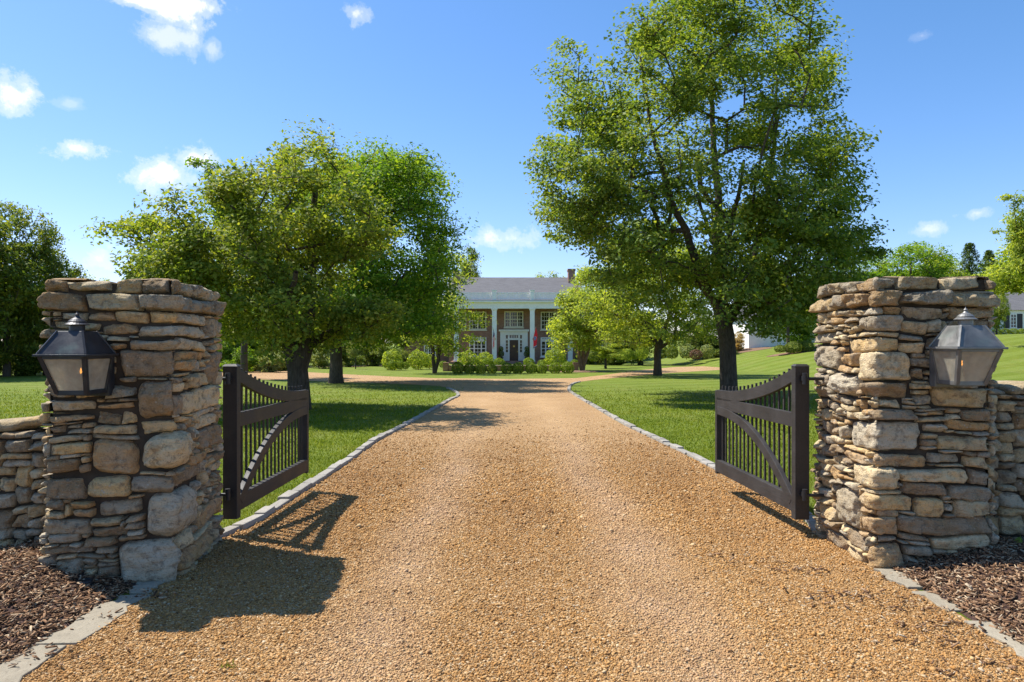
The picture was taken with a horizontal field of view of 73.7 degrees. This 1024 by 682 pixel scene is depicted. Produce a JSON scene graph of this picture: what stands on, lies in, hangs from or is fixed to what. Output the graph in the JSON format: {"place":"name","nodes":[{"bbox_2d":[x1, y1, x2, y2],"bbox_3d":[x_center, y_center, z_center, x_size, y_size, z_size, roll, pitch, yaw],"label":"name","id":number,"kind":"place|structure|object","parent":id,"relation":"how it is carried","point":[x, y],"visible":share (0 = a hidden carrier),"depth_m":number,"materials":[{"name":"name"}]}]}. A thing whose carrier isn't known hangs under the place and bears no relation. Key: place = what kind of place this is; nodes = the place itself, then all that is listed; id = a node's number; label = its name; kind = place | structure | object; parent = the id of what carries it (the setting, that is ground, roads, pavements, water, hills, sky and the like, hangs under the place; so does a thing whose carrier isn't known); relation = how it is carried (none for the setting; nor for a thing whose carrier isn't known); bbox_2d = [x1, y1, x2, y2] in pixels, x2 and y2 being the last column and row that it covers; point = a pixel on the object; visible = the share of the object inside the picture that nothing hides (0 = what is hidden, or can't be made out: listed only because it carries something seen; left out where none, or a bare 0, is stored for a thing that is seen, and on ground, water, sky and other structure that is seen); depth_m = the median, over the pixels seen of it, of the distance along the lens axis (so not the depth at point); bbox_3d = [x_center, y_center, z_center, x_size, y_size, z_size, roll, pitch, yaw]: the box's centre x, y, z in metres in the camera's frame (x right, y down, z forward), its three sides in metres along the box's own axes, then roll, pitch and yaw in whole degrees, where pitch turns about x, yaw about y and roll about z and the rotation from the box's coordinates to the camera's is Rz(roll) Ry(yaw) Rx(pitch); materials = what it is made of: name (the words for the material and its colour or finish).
{"place":"outdoors","nodes":[
{"label":"outdoors","id":0,"kind":"place"},
{"bbox_2d":[0,334,1023,620],"bbox_3d":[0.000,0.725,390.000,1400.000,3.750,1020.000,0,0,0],"label":"ground","id":1,"kind":"structure","parent":0,"point":[758,366],"depth_m":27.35,"materials":[{"name":"green plant"}]},
{"bbox_2d":[0,346,43,375],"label":"loose shrub","id":2,"kind":"object","parent":1,"relation":"on","point":[29,371],"visible":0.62,"depth_m":39.69,"materials":[{"name":"green plant"}]},
{"bbox_2d":[0,213,48,338],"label":"broadleaf tree","id":3,"kind":"object","parent":1,"relation":"on","point":[9,252],"visible":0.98,"depth_m":36.83,"materials":[{"name":"green plant"}]},
{"bbox_2d":[0,415,52,546],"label":"stone wall","id":4,"kind":"structure","parent":1,"relation":"on","point":[22,501],"depth_m":4.82,"materials":[{"name":"grey stone"}]},
{"bbox_2d":[0,198,71,376],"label":"broadleaf tree","id":5,"kind":"object","parent":1,"relation":"on","point":[8,340],"visible":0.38,"depth_m":39.22,"materials":[{"name":"green plant"}]},
{"bbox_2d":[10,218,90,374],"bbox_3d":[-27.609,-2.520,40.725,4.727,9.796,4.955,0,0,19],"label":"broadleaf tree","id":6,"kind":"object","parent":1,"relation":"on","point":[57,259],"visible":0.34,"depth_m":39.99,"materials":[{"name":"green plant"}]},
{"bbox_2d":[0,544,135,661],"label":"mulch bed","id":7,"kind":"object","parent":1,"relation":"on","point":[11,609],"visible":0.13,"depth_m":3.92,"materials":[{"name":"brown wood"}]},
{"bbox_2d":[76,578,92,586],"bbox_3d":[-2.612,1.500,4.174,0.090,0.080,0.090,0,0,0],"label":"well light","id":8,"kind":"object","parent":7,"relation":"on","point":[88,580],"visible":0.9,"depth_m":4.16,"materials":[{"name":"black metal"}]},
{"bbox_2d":[0,534,1023,681],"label":"bark chips","id":9,"kind":"object","parent":7,"relation":"on","point":[1008,549],"visible":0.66,"depth_m":4.02,"materials":[{"name":"brown wood"}]},
{"bbox_2d":[0,581,164,681],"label":"flagstone edging","id":10,"kind":"object","parent":1,"relation":"on","point":[65,637],"visible":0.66,"depth_m":3.54,"materials":[{"name":"beige stone"}]},
{"bbox_2d":[37,278,226,582],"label":"stone pillar","id":11,"kind":"structure","parent":1,"relation":"on","point":[133,483],"depth_m":4.37,"materials":[{"name":"beige stone"}]},
{"bbox_2d":[32,311,118,395],"bbox_3d":[-2.645,0.082,4.171,0.318,0.527,0.368,0,0,0],"label":"gas lantern","id":12,"kind":"object","parent":11,"relation":"attached to","point":[89,357],"visible":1,"depth_m":4.09,"materials":[{"name":"black metal"}]},
{"bbox_2d":[219,364,308,518],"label":"driveway gate","id":13,"kind":"structure","parent":11,"relation":"attached to","point":[240,493],"depth_m":5.88,"materials":[{"name":"paint"}]},
{"bbox_2d":[216,337,238,371],"bbox_3d":[-20.335,0.681,47.632,2.580,3.605,3.510,0,0,31],"label":"loose shrub","id":14,"kind":"object","parent":1,"relation":"on","point":[227,349],"visible":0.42,"depth_m":47.26,"materials":[{"name":"green plant"}]},
{"bbox_2d":[184,153,276,371],"bbox_3d":[-14.181,-3.509,36.419,4.172,11.724,6.348,0,0,17],"label":"broadleaf tree","id":15,"kind":"object","parent":1,"relation":"on","point":[244,348],"visible":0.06,"depth_m":34.69,"materials":[{"name":"green plant"}]},
{"bbox_2d":[219,345,262,371],"bbox_3d":[-18.357,1.259,46.286,2.830,2.165,2.469,0,0,-18],"label":"loose shrub","id":16,"kind":"object","parent":1,"relation":"on","point":[238,361],"visible":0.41,"depth_m":45.82,"materials":[{"name":"green plant"}]},
{"bbox_2d":[74,114,416,409],"bbox_3d":[-6.518,-1.893,17.098,8.651,7.752,7.368,0,0,0],"label":"shade tree","id":17,"kind":"object","parent":1,"relation":"on","point":[258,302],"visible":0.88,"depth_m":15.23,"materials":[{"name":"green plant"}]},
{"bbox_2d":[235,331,269,371],"bbox_3d":[-18.671,0.723,48.686,3.562,3.612,3.108,0,0,17],"label":"loose shrub","id":18,"kind":"object","parent":1,"relation":"on","point":[252,347],"visible":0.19,"depth_m":48.76,"materials":[{"name":"green plant"}]},
{"bbox_2d":[252,353,285,372],"bbox_3d":[-16.104,1.473,46.380,2.960,1.595,2.175,0,0,36],"label":"loose shrub","id":19,"kind":"object","parent":1,"relation":"on","point":[272,368],"visible":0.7,"depth_m":46.09,"materials":[{"name":"green plant"}]},
{"bbox_2d":[310,344,329,368],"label":"loose shrub","id":20,"kind":"object","parent":1,"relation":"on","point":[318,359],"visible":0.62,"depth_m":55.62,"materials":[{"name":"green plant"}]},
{"bbox_2d":[220,387,459,537],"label":"kerb","id":21,"kind":"structure","parent":1,"relation":"on","point":[262,513],"depth_m":7.42,"materials":[{"name":"stone"}]},
{"bbox_2d":[342,344,365,366],"bbox_3d":[-14.916,1.249,61.648,3.467,2.749,3.025,0,0,-9],"label":"loose shrub","id":22,"kind":"object","parent":1,"relation":"on","point":[350,362],"visible":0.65,"depth_m":61.49,"materials":[{"name":"green plant"}]},
{"bbox_2d":[346,342,361,368],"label":"young tree","id":23,"kind":"object","parent":1,"relation":"on","point":[354,353],"visible":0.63,"depth_m":54.82,"materials":[{"name":"green plant"}]},
{"bbox_2d":[269,136,478,383],"bbox_3d":[-6.778,-3.787,31.049,10.629,11.926,11.316,0,0,0],"label":"shade tree","id":24,"kind":"object","parent":1,"relation":"on","point":[402,179],"visible":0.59,"depth_m":27.98,"materials":[{"name":"green plant"}]},
{"bbox_2d":[359,340,393,365],"bbox_3d":[-12.595,1.220,64.469,4.118,2.834,3.027,0,0,42],"label":"loose shrub","id":25,"kind":"object","parent":1,"relation":"on","point":[372,356],"visible":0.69,"depth_m":64.01,"materials":[{"name":"green plant"}]},
{"bbox_2d":[357,329,413,361],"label":"broadleaf tree","id":26,"kind":"object","parent":1,"relation":"on","point":[409,344],"visible":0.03,"depth_m":74.77,"materials":[{"name":"green plant"}]},
{"bbox_2d":[381,348,403,369],"bbox_3d":[-9.110,1.417,51.962,1.754,1.793,1.589,0,0,20],"label":"garden shrub","id":27,"kind":"object","parent":1,"relation":"on","point":[385,359],"visible":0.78,"depth_m":51.62,"materials":[{"name":"green plant"}]},
{"bbox_2d":[387,348,415,363],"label":"loose shrub","id":28,"kind":"object","parent":1,"relation":"on","point":[405,355],"visible":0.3,"depth_m":69.25,"materials":[{"name":"green plant"}]},
{"bbox_2d":[407,349,429,369],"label":"garden shrub","id":29,"kind":"object","parent":1,"relation":"on","point":[418,361],"visible":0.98,"depth_m":52.66,"materials":[{"name":"green plant"}]},
{"bbox_2d":[423,353,436,368],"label":"garden shrub","id":30,"kind":"object","parent":1,"relation":"on","point":[429,366],"visible":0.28,"depth_m":54.70,"materials":[{"name":"green plant"}]},
{"bbox_2d":[398,250,496,372],"bbox_3d":[-4.635,-2.105,44.570,7.575,8.852,6.688,0,0,0],"label":"tree","id":31,"kind":"object","parent":1,"relation":"on","point":[445,345],"visible":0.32,"depth_m":44.16,"materials":[{"name":"green plant"}]},
{"bbox_2d":[451,362,463,373],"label":"boxwood shrub","id":32,"kind":"object","parent":1,"relation":"on","point":[458,367],"visible":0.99,"depth_m":44.00,"materials":[{"name":"green plant"}]},
{"bbox_2d":[457,350,478,364],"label":"garden shrub","id":33,"kind":"object","parent":1,"relation":"on","point":[463,357],"visible":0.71,"depth_m":57.51,"materials":[{"name":"green plant"}]},
{"bbox_2d":[463,363,474,373],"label":"boxwood shrub","id":34,"kind":"object","parent":1,"relation":"on","point":[468,370],"visible":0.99,"depth_m":44.01,"materials":[{"name":"green plant"}]},
{"bbox_2d":[460,244,483,276],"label":"broadleaf tree","id":35,"kind":"object","parent":1,"relation":"on","point":[470,267],"visible":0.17,"depth_m":97.70,"materials":[{"name":"green plant"}]},
{"bbox_2d":[474,362,486,373],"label":"boxwood shrub","id":36,"kind":"object","parent":1,"relation":"on","point":[481,370],"visible":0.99,"depth_m":44.00,"materials":[{"name":"green plant"}]},
{"bbox_2d":[478,352,493,362],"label":"garden shrub","id":37,"kind":"object","parent":1,"relation":"on","point":[484,354],"visible":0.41,"depth_m":59.70,"materials":[{"name":"green plant"}]},
{"bbox_2d":[486,364,496,372],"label":"boxwood shrub","id":38,"kind":"object","parent":1,"relation":"on","point":[492,366],"visible":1,"depth_m":44.03,"materials":[{"name":"green plant"}]},
{"bbox_2d":[500,362,512,373],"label":"boxwood shrub","id":39,"kind":"object","parent":1,"relation":"on","point":[504,367],"visible":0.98,"depth_m":44.01,"materials":[{"name":"green plant"}]},
{"bbox_2d":[443,362,578,370],"bbox_3d":[-0.086,1.954,49.050,9.713,0.820,0.480,0,0,0],"label":"hedge","id":40,"kind":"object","parent":1,"relation":"on","point":[446,366],"depth_m":48.85,"materials":[{"name":"green plant"}]},
{"bbox_2d":[404,269,623,363],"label":"brick house","id":41,"kind":"structure","parent":1,"relation":"on","point":[519,309],"depth_m":77.58,"materials":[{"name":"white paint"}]},
{"bbox_2d":[468,340,485,357],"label":"window","id":42,"kind":"structure","parent":41,"relation":"in","point":[477,348],"depth_m":77.58,"materials":[{"name":"white paint"}]},
{"bbox_2d":[469,312,486,330],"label":"window","id":43,"kind":"structure","parent":41,"relation":"in","point":[472,328],"depth_m":77.58,"materials":[{"name":"white glass"}]},
{"bbox_2d":[504,311,523,327],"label":"window","id":44,"kind":"structure","parent":41,"relation":"in","point":[512,319],"depth_m":77.58,"materials":[{"name":"white glass"}]},
{"bbox_2d":[510,340,517,360],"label":"door","id":45,"kind":"structure","parent":41,"relation":"in","point":[513,343],"depth_m":77.54,"materials":[{"name":"brown wood"}]},
{"bbox_2d":[533,327,536,347],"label":"house flag","id":46,"kind":"object","parent":41,"relation":"attached to","point":[535,340],"visible":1,"depth_m":73.97,"materials":[{"name":"red fabric"}]},
{"bbox_2d":[540,312,557,330],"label":"window","id":47,"kind":"structure","parent":41,"relation":"in","point":[544,315],"depth_m":77.58,"materials":[{"name":"white glass"}]},
{"bbox_2d":[540,340,557,357],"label":"window","id":48,"kind":"structure","parent":41,"relation":"in","point":[544,346],"depth_m":77.54,"materials":[{"name":"white paint"}]},
{"bbox_2d":[512,362,523,373],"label":"boxwood shrub","id":49,"kind":"object","parent":1,"relation":"on","point":[517,369],"visible":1,"depth_m":44.01,"materials":[{"name":"green plant"}]},
{"bbox_2d":[525,362,536,373],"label":"boxwood shrub","id":50,"kind":"object","parent":1,"relation":"on","point":[531,365],"visible":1,"depth_m":44.03,"materials":[{"name":"green plant"}]},
{"bbox_2d":[535,362,547,373],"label":"boxwood shrub","id":51,"kind":"object","parent":1,"relation":"on","point":[544,367],"visible":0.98,"depth_m":44.02,"materials":[{"name":"green plant"}]},
{"bbox_2d":[535,271,563,276],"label":"broadleaf tree","id":52,"kind":"object","parent":1,"relation":"on","point":[553,275],"visible":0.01,"depth_m":111.60,"materials":[{"name":"green plant"}]},
{"bbox_2d":[544,347,566,364],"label":"garden shrub","id":53,"kind":"object","parent":1,"relation":"on","point":[549,356],"visible":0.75,"depth_m":55.49,"materials":[{"name":"green plant"}]},
{"bbox_2d":[549,362,561,373],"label":"boxwood shrub","id":54,"kind":"object","parent":1,"relation":"on","point":[553,369],"visible":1,"depth_m":44.01,"materials":[{"name":"green plant"}]},
{"bbox_2d":[561,361,573,373],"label":"boxwood shrub","id":55,"kind":"object","parent":1,"relation":"on","point":[567,368],"visible":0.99,"depth_m":44.01,"materials":[{"name":"green plant"}]},
{"bbox_2d":[546,263,625,369],"bbox_3d":[5.680,-1.700,49.681,6.405,8.236,7.492,0,0,0],"label":"tree","id":56,"kind":"object","parent":1,"relation":"on","point":[577,331],"visible":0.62,"depth_m":48.37,"materials":[{"name":"green plant"}]},
{"bbox_2d":[574,342,603,364],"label":"loose shrub","id":57,"kind":"object","parent":1,"relation":"on","point":[591,362],"visible":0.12,"depth_m":72.00,"materials":[{"name":"green plant"}]},
{"bbox_2d":[588,351,599,361],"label":"garden shrub","id":58,"kind":"object","parent":1,"relation":"on","point":[593,357],"visible":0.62,"depth_m":65.59,"materials":[{"name":"green plant"}]},
{"bbox_2d":[591,343,628,368],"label":"young tree","id":59,"kind":"object","parent":1,"relation":"on","point":[605,353],"visible":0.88,"depth_m":55.68,"materials":[{"name":"green plant"}]},
{"bbox_2d":[599,345,627,364],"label":"loose shrub","id":60,"kind":"object","parent":1,"relation":"on","point":[613,361],"visible":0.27,"depth_m":68.72,"materials":[{"name":"green plant"}]},
{"bbox_2d":[622,348,633,360],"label":"garden shrub","id":61,"kind":"object","parent":1,"relation":"on","point":[628,357],"visible":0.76,"depth_m":59.69,"materials":[{"name":"green plant"}]},
{"bbox_2d":[560,243,717,375],"bbox_3d":[7.768,-2.030,40.579,10.218,8.608,9.554,0,0,0],"label":"tree","id":62,"kind":"object","parent":1,"relation":"on","point":[645,325],"visible":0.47,"depth_m":38.85,"materials":[{"name":"green plant"}]},
{"bbox_2d":[636,347,648,360],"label":"garden shrub","id":63,"kind":"object","parent":1,"relation":"on","point":[643,353],"visible":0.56,"depth_m":63.66,"materials":[{"name":"green plant"}]},
{"bbox_2d":[603,314,683,364],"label":"broadleaf tree","id":64,"kind":"object","parent":1,"relation":"on","point":[638,362],"visible":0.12,"depth_m":68.72,"materials":[{"name":"green plant"}]},
{"bbox_2d":[665,346,678,358],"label":"garden shrub","id":65,"kind":"object","parent":1,"relation":"on","point":[674,354],"visible":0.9,"depth_m":65.66,"materials":[{"name":"green plant"}]},
{"bbox_2d":[679,343,693,358],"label":"garden shrub","id":66,"kind":"object","parent":1,"relation":"on","point":[684,355],"visible":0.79,"depth_m":65.70,"materials":[{"name":"green plant"}]},
{"bbox_2d":[567,381,816,530],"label":"kerb","id":67,"kind":"structure","parent":1,"relation":"on","point":[811,522],"depth_m":11.03,"materials":[{"name":"stone"}]},
{"bbox_2d":[689,349,702,358],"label":"garden shrub","id":68,"kind":"object","parent":1,"relation":"on","point":[695,354],"visible":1,"depth_m":64.73,"materials":[{"name":"red plant"}]},
{"bbox_2d":[679,309,718,357],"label":"broadleaf tree","id":69,"kind":"object","parent":1,"relation":"on","point":[696,344],"visible":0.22,"depth_m":70.94,"materials":[{"name":"green plant"}]},
{"bbox_2d":[519,0,894,390],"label":"shade tree","id":70,"kind":"object","parent":1,"relation":"on","point":[767,286],"visible":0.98,"depth_m":19.48,"materials":[{"name":"green plant"}]},
{"bbox_2d":[700,344,714,358],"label":"garden shrub","id":71,"kind":"object","parent":1,"relation":"on","point":[709,349],"visible":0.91,"depth_m":65.68,"materials":[{"name":"green plant"}]},
{"bbox_2d":[698,341,738,357],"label":"loose shrub","id":72,"kind":"object","parent":1,"relation":"on","point":[716,348],"visible":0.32,"depth_m":69.63,"materials":[{"name":"green plant"}]},
{"bbox_2d":[738,347,771,352],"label":"mulch bank","id":73,"kind":"structure","parent":1,"relation":"on","point":[751,349],"depth_m":72.67,"materials":[{"name":"brown soil"}]},
{"bbox_2d":[735,331,746,350],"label":"grass clump","id":74,"kind":"object","parent":73,"relation":"on","point":[738,342],"visible":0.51,"depth_m":73.25,"materials":[{"name":"beige plant"}]},
{"bbox_2d":[733,304,816,347],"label":"white cottage","id":75,"kind":"structure","parent":1,"relation":"on","point":[752,341],"depth_m":76.00,"materials":[{"name":"paint"}]},
{"bbox_2d":[767,349,816,356],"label":"mulch bank","id":76,"kind":"structure","parent":1,"relation":"on","point":[780,354],"depth_m":57.29,"materials":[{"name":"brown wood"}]},
{"bbox_2d":[774,345,785,351],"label":"garden shrub","id":77,"kind":"object","parent":76,"relation":"on","point":[777,348],"visible":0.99,"depth_m":56.74,"materials":[{"name":"green plant"}]},
{"bbox_2d":[784,341,802,352],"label":"garden shrub","id":78,"kind":"object","parent":76,"relation":"on","point":[793,344],"visible":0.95,"depth_m":56.61,"materials":[{"name":"green plant"}]},
{"bbox_2d":[799,340,814,351],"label":"garden shrub","id":79,"kind":"object","parent":76,"relation":"on","point":[804,342],"visible":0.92,"depth_m":56.61,"materials":[{"name":"green plant"}]},
{"bbox_2d":[759,271,832,348],"bbox_3d":[26.401,-3.305,62.582,8.922,8.580,7.391,0,0,-38],"label":"broadleaf tree","id":80,"kind":"object","parent":1,"relation":"on","point":[801,335],"visible":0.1,"depth_m":60.36,"materials":[{"name":"green plant"}]},
{"bbox_2d":[814,261,885,329],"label":"broadleaf tree","id":81,"kind":"object","parent":1,"relation":"on","point":[867,273],"visible":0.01,"depth_m":72.56,"materials":[{"name":"green plant"}]},
{"bbox_2d":[809,276,1000,568],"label":"stone pillar","id":82,"kind":"structure","parent":1,"relation":"on","point":[902,470],"depth_m":4.65,"materials":[{"name":"beige stone"}]},
{"bbox_2d":[715,364,824,519],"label":"driveway gate","id":83,"kind":"structure","parent":82,"relation":"attached to","point":[792,494],"depth_m":5.88,"materials":[{"name":"paint"}]},
{"bbox_2d":[926,307,1008,386],"bbox_3d":[2.935,0.042,4.436,0.318,0.527,0.368,0,0,0],"label":"gas lantern","id":84,"kind":"object","parent":82,"relation":"attached to","point":[953,362],"visible":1,"depth_m":4.36,"materials":[{"name":"grey metal"}]},
{"bbox_2d":[863,241,953,275],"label":"broadleaf tree","id":85,"kind":"object","parent":1,"relation":"on","point":[890,258],"visible":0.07,"depth_m":78.50,"materials":[{"name":"green plant"}]},
{"bbox_2d":[874,242,970,278],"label":"broadleaf tree","id":86,"kind":"object","parent":1,"relation":"on","point":[920,252],"visible":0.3,"depth_m":69.13,"materials":[{"name":"green plant"}]},
{"bbox_2d":[915,249,962,276],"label":"broadleaf tree","id":87,"kind":"object","parent":1,"relation":"on","point":[938,253],"visible":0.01,"depth_m":95.22,"materials":[{"name":"green plant"}]},
{"bbox_2d":[917,253,967,278],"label":"broadleaf tree","id":88,"kind":"object","parent":1,"relation":"on","point":[949,267],"visible":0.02,"depth_m":73.59,"materials":[{"name":"green plant"}]},
{"bbox_2d":[920,260,964,276],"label":"broadleaf tree","id":89,"kind":"object","parent":1,"relation":"on","point":[950,266],"visible":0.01,"depth_m":87.32,"materials":[{"name":"green plant"}]},
{"bbox_2d":[873,568,1023,656],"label":"flagstone edging","id":90,"kind":"object","parent":1,"relation":"on","point":[891,575],"visible":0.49,"depth_m":3.94,"materials":[{"name":"beige stone"}]},
{"bbox_2d":[895,539,1023,638],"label":"mulch bed","id":91,"kind":"object","parent":1,"relation":"on","point":[971,616],"visible":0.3,"depth_m":4.18,"materials":[{"name":"brown wood"}]},
{"bbox_2d":[957,242,980,275],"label":"conifer tree","id":92,"kind":"object","parent":1,"relation":"on","point":[969,248],"visible":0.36,"depth_m":81.76,"materials":[{"name":"green plant"}]},
{"bbox_2d":[976,249,997,290],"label":"conifer tree","id":93,"kind":"object","parent":1,"relation":"on","point":[987,256],"visible":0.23,"depth_m":83.86,"materials":[{"name":"green plant"}]},
{"bbox_2d":[978,251,1011,291],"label":"broadleaf tree","id":94,"kind":"object","parent":1,"relation":"on","point":[1005,258],"visible":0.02,"depth_m":92.89,"materials":[{"name":"green plant"}]},
{"bbox_2d":[973,234,1023,296],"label":"broadleaf tree","id":95,"kind":"object","parent":1,"relation":"on","point":[1002,280],"visible":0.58,"depth_m":46.49,"materials":[{"name":"green plant"}]},
{"bbox_2d":[990,290,1011,334],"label":"broadleaf tree","id":96,"kind":"object","parent":1,"relation":"on","point":[1000,312],"visible":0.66,"depth_m":65.57,"materials":[{"name":"green plant"}]},
{"bbox_2d":[985,380,1023,539],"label":"stone wall","id":97,"kind":"structure","parent":1,"relation":"on","point":[1007,486],"depth_m":4.99,"materials":[{"name":"grey stone"}]},
{"bbox_2d":[989,190,1023,291],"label":"broadleaf tree","id":98,"kind":"object","parent":1,"relation":"on","point":[1015,229],"visible":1,"depth_m":41.90,"materials":[{"name":"green plant"}]},
{"bbox_2d":[991,292,1023,333],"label":"white cottage","id":99,"kind":"structure","parent":1,"relation":"on","point":[1015,318],"depth_m":72.00,"materials":[{"name":"paint"}]},
{"bbox_2d":[1010,314,1016,327],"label":"window","id":100,"kind":"structure","parent":99,"relation":"in","point":[1013,317],"depth_m":71.94,"materials":[{"name":"white paint"}]},
{"bbox_2d":[0,0,1023,340],"label":"sky","id":101,"kind":"structure","parent":0,"point":[103,103],"materials":[{"name":"blue"}]},
{"bbox_2d":[21,366,1023,681],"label":"gravel driveway","id":102,"kind":"structure","parent":0,"point":[547,404],"depth_m":4.38,"materials":[{"name":"beige gravel"}]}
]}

